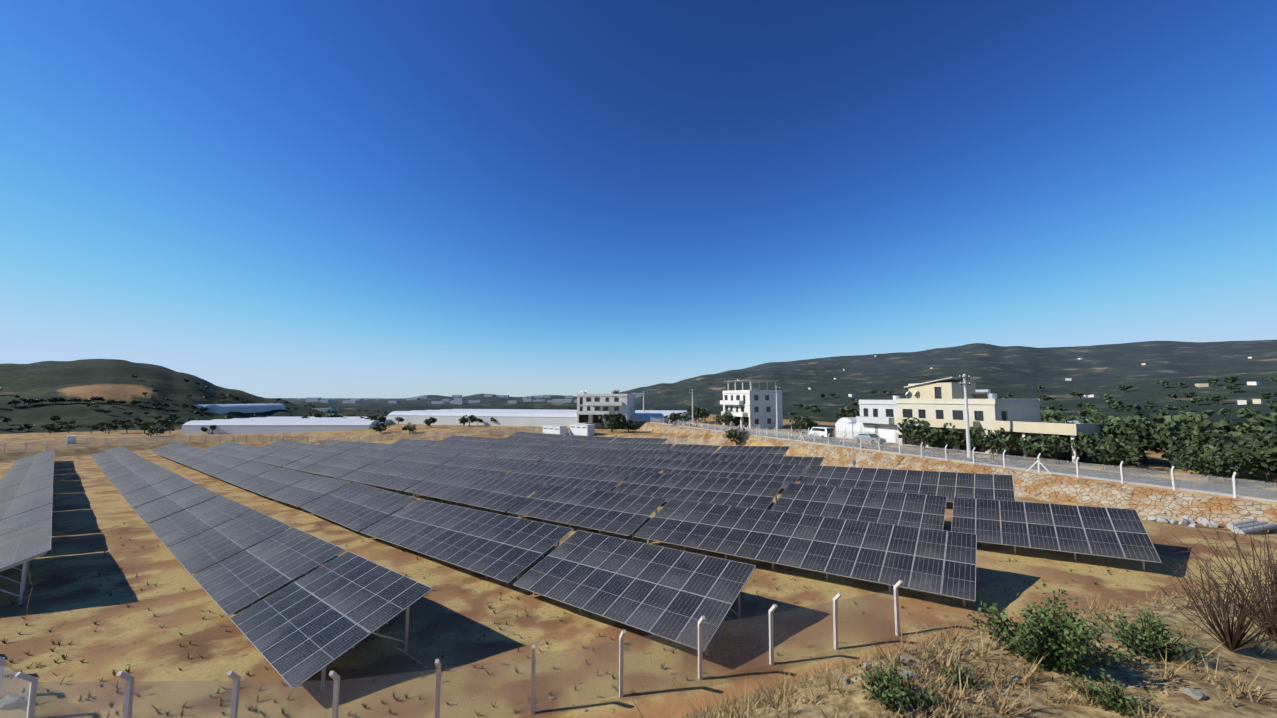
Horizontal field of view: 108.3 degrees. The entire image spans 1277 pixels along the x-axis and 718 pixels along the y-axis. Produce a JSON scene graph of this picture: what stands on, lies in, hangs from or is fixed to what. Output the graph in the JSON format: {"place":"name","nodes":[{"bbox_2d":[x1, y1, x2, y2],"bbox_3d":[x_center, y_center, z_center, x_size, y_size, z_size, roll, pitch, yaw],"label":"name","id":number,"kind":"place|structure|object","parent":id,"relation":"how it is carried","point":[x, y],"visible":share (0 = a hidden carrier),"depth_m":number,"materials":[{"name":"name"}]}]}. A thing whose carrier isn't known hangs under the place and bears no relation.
{"place":"outdoors","nodes":[
{"label":"outdoors","id":0,"kind":"place"},
{"bbox_2d":[0,340,1276,717],"bbox_3d":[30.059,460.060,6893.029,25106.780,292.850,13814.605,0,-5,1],"label":"terrain","id":1,"kind":"structure","parent":0,"point":[138,642],"depth_m":21.54,"materials":[{"name":"brown soil"}]},
{"bbox_2d":[0,417,11,424],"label":"tree","id":2,"kind":"object","parent":1,"relation":"on","point":[7,419],"visible":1,"depth_m":211.84,"materials":[{"name":"green plant"}]},
{"bbox_2d":[22,423,33,431],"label":"tree","id":3,"kind":"object","parent":1,"relation":"on","point":[28,426],"visible":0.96,"depth_m":199.18,"materials":[{"name":"green plant"}]},
{"bbox_2d":[43,426,58,433],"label":"tree","id":4,"kind":"object","parent":1,"relation":"on","point":[52,428],"visible":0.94,"depth_m":138.24,"materials":[{"name":"green plant"}]},
{"bbox_2d":[62,425,77,432],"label":"tree","id":5,"kind":"object","parent":1,"relation":"on","point":[67,427],"visible":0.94,"depth_m":142.24,"materials":[{"name":"green plant"}]},
{"bbox_2d":[85,425,99,432],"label":"tree","id":6,"kind":"object","parent":1,"relation":"on","point":[94,427],"visible":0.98,"depth_m":143.49,"materials":[{"name":"green plant"}]},
{"bbox_2d":[95,422,106,431],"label":"tree","id":7,"kind":"object","parent":1,"relation":"on","point":[102,424],"visible":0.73,"depth_m":149.61,"materials":[{"name":"green plant"}]},
{"bbox_2d":[105,423,118,433],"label":"tree","id":8,"kind":"object","parent":1,"relation":"on","point":[113,426],"visible":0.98,"depth_m":140.15,"materials":[{"name":"green plant"}]},
{"bbox_2d":[121,423,134,432],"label":"tree","id":9,"kind":"object","parent":1,"relation":"on","point":[126,426],"visible":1,"depth_m":142.98,"materials":[{"name":"green plant"}]},
{"bbox_2d":[137,422,152,431],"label":"tree","id":10,"kind":"object","parent":1,"relation":"on","point":[148,424],"visible":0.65,"depth_m":146.83,"materials":[{"name":"green plant"}]},
{"bbox_2d":[146,427,166,435],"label":"tree","id":11,"kind":"object","parent":1,"relation":"on","point":[157,430],"visible":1,"depth_m":133.33,"materials":[{"name":"green plant"}]},
{"bbox_2d":[164,421,176,427],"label":"tree","id":12,"kind":"object","parent":1,"relation":"on","point":[169,424],"visible":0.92,"depth_m":168.75,"materials":[{"name":"green plant"}]},
{"bbox_2d":[193,404,284,413],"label":"greenhouse","id":13,"kind":"object","parent":1,"relation":"on","point":[242,408],"visible":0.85,"depth_m":309.57,"materials":[{"name":"blue plastic"}]},
{"bbox_2d":[181,417,390,433],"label":"greenhouse","id":14,"kind":"object","parent":1,"relation":"on","point":[267,425],"visible":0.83,"depth_m":146.25,"materials":[{"name":"white plastic"}]},
{"bbox_2d":[311,407,338,412],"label":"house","id":15,"kind":"structure","parent":1,"relation":"on","point":[330,409],"depth_m":378.41,"materials":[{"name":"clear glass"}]},
{"bbox_2d":[66,423,594,443],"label":"cabins","id":16,"kind":"object","parent":1,"relation":"on","point":[576,429],"visible":0.69,"depth_m":116.24,"materials":[{"name":"metal"}]},
{"bbox_2d":[375,415,386,422],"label":"tree","id":17,"kind":"object","parent":1,"relation":"on","point":[381,418],"visible":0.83,"depth_m":152.90,"materials":[{"name":"green plant"}]},
{"bbox_2d":[372,422,390,432],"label":"tree","id":18,"kind":"object","parent":1,"relation":"on","point":[377,426],"visible":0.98,"depth_m":133.08,"materials":[{"name":"green plant"}]},
{"bbox_2d":[402,424,416,432],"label":"tree","id":19,"kind":"object","parent":1,"relation":"on","point":[409,428],"visible":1,"depth_m":128.60,"materials":[{"name":"green plant"}]},
{"bbox_2d":[423,417,436,426],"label":"tree","id":20,"kind":"object","parent":1,"relation":"on","point":[430,421],"visible":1,"depth_m":141.15,"materials":[{"name":"green plant"}]},
{"bbox_2d":[4,425,865,452],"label":"fence posts","id":21,"kind":"object","parent":1,"relation":"on","point":[368,438],"visible":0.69,"depth_m":111.35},
{"bbox_2d":[0,427,1086,452],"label":"fence","id":22,"kind":"object","parent":21,"relation":"attached to","point":[394,435],"visible":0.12,"depth_m":112.57,"materials":[{"name":"grey metal"}]},
{"bbox_2d":[0,580,902,717],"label":"fence posts","id":23,"kind":"object","parent":1,"relation":"on","point":[232,675],"visible":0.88,"depth_m":13.14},
{"bbox_2d":[0,589,895,717],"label":"fence","id":24,"kind":"object","parent":23,"relation":"attached to","point":[745,647],"visible":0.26,"depth_m":13.52,"materials":[{"name":"grey metal"}]},
{"bbox_2d":[459,415,477,425],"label":"tree","id":25,"kind":"object","parent":1,"relation":"on","point":[472,418],"visible":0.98,"depth_m":144.26,"materials":[{"name":"green plant"}]},
{"bbox_2d":[387,409,691,427],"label":"greenhouse","id":26,"kind":"object","parent":1,"relation":"on","point":[525,417],"visible":0.65,"depth_m":149.95,"materials":[{"name":"white plastic"}]},
{"bbox_2d":[0,437,1144,691],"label":"solar panel supports","id":27,"kind":"object","parent":1,"relation":"on","point":[26,565],"visible":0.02,"depth_m":22.20,"materials":[{"name":"grey metal"}]},
{"bbox_2d":[0,432,1161,689],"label":"solar panels","id":28,"kind":"object","parent":27,"relation":"on","point":[812,520],"visible":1,"depth_m":28.35,"materials":[{"name":"black glass"}]},
{"bbox_2d":[577,390,633,422],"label":"building","id":29,"kind":"structure","parent":1,"relation":"on","point":[591,408],"depth_m":132.81,"materials":[{"name":"white paint"}]},
{"bbox_2d":[0,468,1218,717],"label":"shrubs","id":30,"kind":"object","parent":1,"relation":"on","point":[1072,628],"depth_m":4.05,"materials":[{"name":"green plant"}]},
{"bbox_2d":[599,411,626,431],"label":"tree","id":31,"kind":"object","parent":1,"relation":"on","point":[613,421],"visible":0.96,"depth_m":120.34,"materials":[{"name":"green plant"}]},
{"bbox_2d":[0,617,1239,717],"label":"rocks","id":32,"kind":"object","parent":1,"relation":"on","point":[1196,695],"visible":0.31,"depth_m":3.92,"materials":[{"name":"grey stone"}]},
{"bbox_2d":[619,419,639,431],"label":"tree","id":33,"kind":"object","parent":1,"relation":"on","point":[629,423],"visible":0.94,"depth_m":120.14,"materials":[{"name":"green plant"}]},
{"bbox_2d":[4,472,1276,717],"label":"dry grass leaves","id":34,"kind":"object","parent":1,"relation":"on","point":[736,706],"visible":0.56,"depth_m":4.07,"materials":[{"name":"beige plant"}]},
{"bbox_2d":[662,412,687,425],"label":"tree","id":35,"kind":"object","parent":1,"relation":"on","point":[673,416],"visible":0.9,"depth_m":114.57,"materials":[{"name":"green plant"}]},
{"bbox_2d":[687,406,706,422],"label":"tree","id":36,"kind":"object","parent":1,"relation":"on","point":[698,413],"visible":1,"depth_m":127.85,"materials":[{"name":"green plant"}]},
{"bbox_2d":[683,406,710,419],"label":"tree","id":37,"kind":"object","parent":1,"relation":"on","point":[708,412],"visible":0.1,"depth_m":135.79,"materials":[{"name":"green plant"}]},
{"bbox_2d":[713,409,739,426],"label":"tree","id":38,"kind":"object","parent":1,"relation":"on","point":[725,415],"visible":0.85,"depth_m":110.87,"materials":[{"name":"green plant"}]},
{"bbox_2d":[722,428,747,444],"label":"bank tree","id":39,"kind":"object","parent":1,"relation":"on","point":[735,435],"visible":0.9,"depth_m":85.08,"materials":[{"name":"green plant"}]},
{"bbox_2d":[720,380,782,427],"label":"building","id":40,"kind":"structure","parent":1,"relation":"on","point":[754,408],"depth_m":107.25,"materials":[{"name":"white paint"}]},
{"bbox_2d":[297,355,1266,404],"bbox_3d":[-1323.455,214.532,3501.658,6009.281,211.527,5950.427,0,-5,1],"label":"buildings","id":41,"kind":"structure","parent":1,"relation":"on","point":[459,401],"depth_m":1561.02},
{"bbox_2d":[634,374,971,466],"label":"poles","id":42,"kind":"object","parent":1,"relation":"on","point":[965,384],"visible":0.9,"depth_m":54.07,"materials":[{"name":"metal"}]},
{"bbox_2d":[790,416,817,433],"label":"tree","id":43,"kind":"object","parent":1,"relation":"on","point":[805,423],"visible":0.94,"depth_m":85.57,"materials":[{"name":"green plant"}]},
{"bbox_2d":[834,406,859,417],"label":"tree","id":44,"kind":"object","parent":1,"relation":"on","point":[846,411],"visible":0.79,"depth_m":109.08,"materials":[{"name":"green plant"}]},
{"bbox_2d":[856,396,899,442],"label":"house","id":45,"kind":"structure","parent":1,"relation":"on","point":[877,412],"depth_m":73.90,"materials":[{"name":"white paint"}]},
{"bbox_2d":[898,417,946,449],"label":"tree","id":46,"kind":"object","parent":1,"relation":"on","point":[919,429],"visible":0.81,"depth_m":62.58,"materials":[{"name":"green plant"}]},
{"bbox_2d":[651,416,1236,497],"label":"fence posts","id":47,"kind":"object","parent":1,"relation":"on","point":[1172,477],"visible":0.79,"depth_m":45.37,"materials":[{"name":"concrete"}]},
{"bbox_2d":[651,418,1276,502],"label":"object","id":48,"kind":"structure","parent":47,"relation":"attached to","point":[1000,458],"depth_m":41.40,"materials":[{"name":"grey metal"}]},
{"bbox_2d":[928,422,981,452],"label":"tree","id":49,"kind":"object","parent":1,"relation":"on","point":[950,438],"visible":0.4,"depth_m":59.91,"materials":[{"name":"green plant"}]},
{"bbox_2d":[894,377,1040,454],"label":"house","id":50,"kind":"structure","parent":1,"relation":"on","point":[939,403],"depth_m":61.60,"materials":[{"name":"beige paint"}]},
{"bbox_2d":[835,417,1126,443],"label":"greenhouse","id":51,"kind":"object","parent":1,"relation":"on","point":[887,432],"depth_m":76.16,"materials":[{"name":"white plastic"}]},
{"bbox_2d":[963,427,1023,457],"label":"tree","id":52,"kind":"object","parent":1,"relation":"on","point":[1008,442],"visible":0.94,"depth_m":54.58,"materials":[{"name":"green plant"}]},
{"bbox_2d":[1016,434,1056,459],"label":"tree","id":53,"kind":"object","parent":1,"relation":"on","point":[1028,441],"visible":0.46,"depth_m":52.00,"materials":[{"name":"green plant"}]},
{"bbox_2d":[991,420,1106,462],"bbox_3d":[48.949,9.421,54.095,9.200,4.200,8.400,2,-5,-21],"label":"canopy","id":54,"kind":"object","parent":1,"relation":"on","point":[1071,430],"depth_m":50.90,"materials":[{"name":"beige concrete"}]},
{"bbox_2d":[1029,434,1072,464],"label":"grove tree","id":55,"kind":"object","parent":1,"relation":"on","point":[1045,447],"visible":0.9,"depth_m":49.86,"materials":[{"name":"green plant"}]},
{"bbox_2d":[1046,404,1060,410],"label":"tree","id":56,"kind":"object","parent":1,"relation":"on","point":[1054,407],"visible":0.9,"depth_m":503.85,"materials":[{"name":"green plant"}]},
{"bbox_2d":[1040,409,1074,423],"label":"grove tree","id":57,"kind":"object","parent":1,"relation":"on","point":[1047,414],"visible":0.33,"depth_m":68.03,"materials":[{"name":"green plant"}]},
{"bbox_2d":[1039,422,1091,462],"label":"grove tree","id":58,"kind":"object","parent":1,"relation":"on","point":[1067,457],"visible":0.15,"depth_m":50.95,"materials":[{"name":"green plant"}]},
{"bbox_2d":[1065,415,1078,420],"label":"grove tree","id":59,"kind":"object","parent":1,"relation":"on","point":[1068,418],"visible":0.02,"depth_m":72.17,"materials":[{"name":"green plant"}]},
{"bbox_2d":[1067,390,1079,399],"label":"tree","id":60,"kind":"object","parent":1,"relation":"on","point":[1074,393],"visible":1,"depth_m":752.71,"materials":[{"name":"green plant"}]},
{"bbox_2d":[1078,409,1092,417],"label":"tree","id":61,"kind":"object","parent":1,"relation":"on","point":[1082,413],"visible":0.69,"depth_m":356.01,"materials":[{"name":"green plant"}]},
{"bbox_2d":[1086,410,1105,416],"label":"tree","id":62,"kind":"object","parent":1,"relation":"on","point":[1092,413],"visible":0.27,"depth_m":342.52,"materials":[{"name":"green plant"}]},
{"bbox_2d":[1068,415,1131,462],"bbox_3d":[52.341,9.114,52.077,5.444,5.543,8.109,2,-5,-18],"label":"grove tree","id":63,"kind":"object","parent":1,"relation":"on","point":[1096,419],"visible":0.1,"depth_m":52.15,"materials":[{"name":"green plant"}]},
{"bbox_2d":[1099,394,1114,399],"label":"tree","id":64,"kind":"object","parent":1,"relation":"on","point":[1106,397],"visible":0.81,"depth_m":668.56,"materials":[{"name":"green plant"}]},
{"bbox_2d":[1070,432,1144,469],"bbox_3d":[46.887,9.333,45.959,5.083,3.903,5.628,-2,-5,22],"label":"tree","id":65,"kind":"object","parent":1,"relation":"on","point":[1118,453],"visible":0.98,"depth_m":45.14,"materials":[{"name":"green plant"}]},
{"bbox_2d":[1079,423,1142,464],"bbox_3d":[51.976,9.398,50.879,5.067,4.689,7.548,-4,-6,41],"label":"grove tree","id":66,"kind":"object","parent":1,"relation":"on","point":[1117,430],"visible":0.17,"depth_m":49.60,"materials":[{"name":"green plant"}]},
{"bbox_2d":[1129,404,1142,410],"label":"tree","id":67,"kind":"object","parent":1,"relation":"on","point":[1136,406],"visible":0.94,"depth_m":575.73,"materials":[{"name":"green plant"}]},
{"bbox_2d":[1132,411,1144,417],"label":"tree","id":68,"kind":"object","parent":1,"relation":"on","point":[1140,413],"visible":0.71,"depth_m":333.30,"materials":[{"name":"green plant"}]},
{"bbox_2d":[1097,416,1181,466],"bbox_3d":[52.303,8.737,48.500,5.516,5.682,6.589,0,-5,4],"label":"grove tree","id":69,"kind":"object","parent":1,"relation":"on","point":[1136,431],"visible":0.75,"depth_m":47.31,"materials":[{"name":"green plant"}]},
{"bbox_2d":[1139,433,1173,461],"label":"grove tree","id":70,"kind":"object","parent":1,"relation":"on","point":[1155,449],"visible":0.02,"depth_m":51.92,"materials":[{"name":"green plant"}]},
{"bbox_2d":[1156,410,1170,415],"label":"tree","id":71,"kind":"object","parent":1,"relation":"on","point":[1162,413],"visible":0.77,"depth_m":342.20,"materials":[{"name":"green plant"}]},
{"bbox_2d":[1125,413,1203,452],"bbox_3d":[66.333,9.479,58.584,8.074,5.291,7.314,-3,-6,33],"label":"grove tree","id":72,"kind":"object","parent":1,"relation":"on","point":[1175,425],"visible":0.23,"depth_m":57.76,"materials":[{"name":"green plant"}]},
{"bbox_2d":[1163,405,1179,414],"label":"tree","id":73,"kind":"object","parent":1,"relation":"on","point":[1170,407],"visible":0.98,"depth_m":546.71,"materials":[{"name":"green plant"}]},
{"bbox_2d":[1151,413,1204,431],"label":"grove tree","id":74,"kind":"object","parent":1,"relation":"on","point":[1175,417],"visible":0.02,"depth_m":68.20,"materials":[{"name":"green plant"}]},
{"bbox_2d":[1161,445,1195,470],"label":"grove tree","id":75,"kind":"object","parent":1,"relation":"on","point":[1163,455],"visible":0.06,"depth_m":47.12,"materials":[{"name":"green plant"}]},
{"bbox_2d":[1183,392,1196,398],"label":"tree","id":76,"kind":"object","parent":1,"relation":"on","point":[1189,395],"visible":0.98,"depth_m":616.08,"materials":[{"name":"green plant"}]},
{"bbox_2d":[1108,511,1276,533],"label":"rocks","id":77,"kind":"object","parent":1,"relation":"on","point":[1255,527],"visible":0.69,"depth_m":29.76,"materials":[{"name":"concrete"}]},
{"bbox_2d":[1188,397,1203,405],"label":"tree","id":78,"kind":"object","parent":1,"relation":"on","point":[1196,400],"visible":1,"depth_m":582.17,"materials":[{"name":"green plant"}]},
{"bbox_2d":[1153,428,1245,474],"bbox_3d":[52.455,8.790,43.389,7.154,4.615,5.311,1,-5,-11],"label":"grove tree","id":79,"kind":"object","parent":1,"relation":"on","point":[1199,441],"visible":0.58,"depth_m":43.15,"materials":[{"name":"green plant"}]},
{"bbox_2d":[1172,412,1228,423],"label":"grove tree","id":80,"kind":"object","parent":1,"relation":"on","point":[1198,418],"visible":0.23,"depth_m":69.97,"materials":[{"name":"green plant"}]},
{"bbox_2d":[1172,431,1242,443],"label":"grove tree","id":81,"kind":"object","parent":1,"relation":"on","point":[1228,434],"depth_m":48.57,"materials":[{"name":"green plant"}]},
{"bbox_2d":[1200,410,1215,419],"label":"tree","id":82,"kind":"object","parent":1,"relation":"on","point":[1209,412],"visible":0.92,"depth_m":347.49,"materials":[{"name":"green plant"}]},
{"bbox_2d":[1171,448,1247,482],"bbox_3d":[48.202,9.021,38.731,5.174,3.242,3.842,2,-5,-17],"label":"grove tree","id":83,"kind":"object","parent":1,"relation":"on","point":[1199,463],"visible":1,"depth_m":37.99,"materials":[{"name":"green plant"}]},
{"bbox_2d":[1208,378,1219,385],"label":"tree","id":84,"kind":"object","parent":1,"relation":"on","point":[1212,380],"visible":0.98,"depth_m":656.77,"materials":[{"name":"green plant"}]},
{"bbox_2d":[1156,499,1276,652],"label":"dry bush","id":85,"kind":"object","parent":1,"relation":"on","point":[1267,622],"visible":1,"depth_m":4.76,"materials":[{"name":"brown plant"}]},
{"bbox_2d":[1210,395,1227,404],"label":"tree","id":86,"kind":"object","parent":1,"relation":"on","point":[1216,398],"visible":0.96,"depth_m":567.49,"materials":[{"name":"green plant"}]},
{"bbox_2d":[1184,431,1260,475],"bbox_3d":[54.801,8.918,43.070,6.810,4.274,5.056,0,-5,-2],"label":"grove tree","id":87,"kind":"object","parent":1,"relation":"on","point":[1218,445],"visible":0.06,"depth_m":42.80,"materials":[{"name":"green plant"}]},
{"bbox_2d":[1215,408,1232,419],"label":"tree","id":88,"kind":"object","parent":1,"relation":"on","point":[1226,411],"visible":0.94,"depth_m":372.17,"materials":[{"name":"green plant"}]},
{"bbox_2d":[1184,419,1264,436],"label":"grove tree","id":89,"kind":"object","parent":1,"relation":"on","point":[1208,426],"visible":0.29,"depth_m":54.07,"materials":[{"name":"green plant"}]},
{"bbox_2d":[1223,384,1240,393],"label":"tree","id":90,"kind":"object","parent":1,"relation":"on","point":[1232,387],"visible":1,"depth_m":612.91,"materials":[{"name":"green plant"}]},
{"bbox_2d":[1224,376,1239,383],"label":"tree","id":91,"kind":"object","parent":1,"relation":"on","point":[1233,378],"visible":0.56,"depth_m":644.15,"materials":[{"name":"green plant"}]},
{"bbox_2d":[1209,435,1276,484],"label":"grove tree","id":92,"kind":"object","parent":1,"relation":"on","point":[1264,467],"visible":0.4,"depth_m":38.53,"materials":[{"name":"green plant"}]},
{"bbox_2d":[1231,408,1257,419],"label":"tree","id":93,"kind":"object","parent":1,"relation":"on","point":[1243,413],"visible":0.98,"depth_m":291.62,"materials":[{"name":"green plant"}]},
{"bbox_2d":[1236,426,1276,439],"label":"grove tree","id":94,"kind":"object","parent":1,"relation":"on","point":[1258,432],"visible":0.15,"depth_m":49.09,"materials":[{"name":"green plant"}]},
{"bbox_2d":[1239,412,1276,430],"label":"grove tree","id":95,"kind":"object","parent":1,"relation":"on","point":[1268,422],"visible":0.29,"depth_m":55.72,"materials":[{"name":"green plant"}]},
{"bbox_2d":[1244,445,1276,469],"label":"grove tree","id":96,"kind":"object","parent":1,"relation":"on","point":[1253,459],"visible":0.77,"depth_m":37.34,"materials":[{"name":"green plant"}]},
{"bbox_2d":[1248,412,1276,424],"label":"grove tree","id":97,"kind":"object","parent":1,"relation":"on","point":[1253,421],"visible":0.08,"depth_m":66.45,"materials":[{"name":"green plant"}]},
{"bbox_2d":[1252,430,1276,445],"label":"grove tree","id":98,"kind":"object","parent":1,"relation":"on","point":[1265,434],"visible":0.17,"depth_m":41.63,"materials":[{"name":"green plant"}]},
{"bbox_2d":[1261,392,1276,402],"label":"tree","id":99,"kind":"object","parent":1,"relation":"on","point":[1267,395],"visible":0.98,"depth_m":539.71,"materials":[{"name":"green plant"}]},
{"bbox_2d":[1266,404,1276,412],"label":"tree","id":100,"kind":"object","parent":1,"relation":"on","point":[1273,407],"visible":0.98,"depth_m":466.74,"materials":[{"name":"green plant"}]},
{"bbox_2d":[0,0,1276,398],"label":"sky","id":101,"kind":"structure","parent":0,"point":[386,199],"materials":[{"name":"blue"}]},
{"bbox_2d":[637,421,1276,532],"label":"dirt embankment","id":102,"kind":"structure","parent":0,"point":[1142,499],"depth_m":39.97,"materials":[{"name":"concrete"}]},
{"bbox_2d":[809,427,834,438],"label":"white van","id":103,"kind":"object","parent":102,"relation":"on","point":[824,431],"visible":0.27,"depth_m":79.06,"materials":[{"name":"paint"}]},
{"bbox_2d":[854,433,885,443],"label":"silver car","id":104,"kind":"object","parent":102,"relation":"on","point":[875,438],"visible":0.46,"depth_m":70.04,"materials":[{"name":"paint"}]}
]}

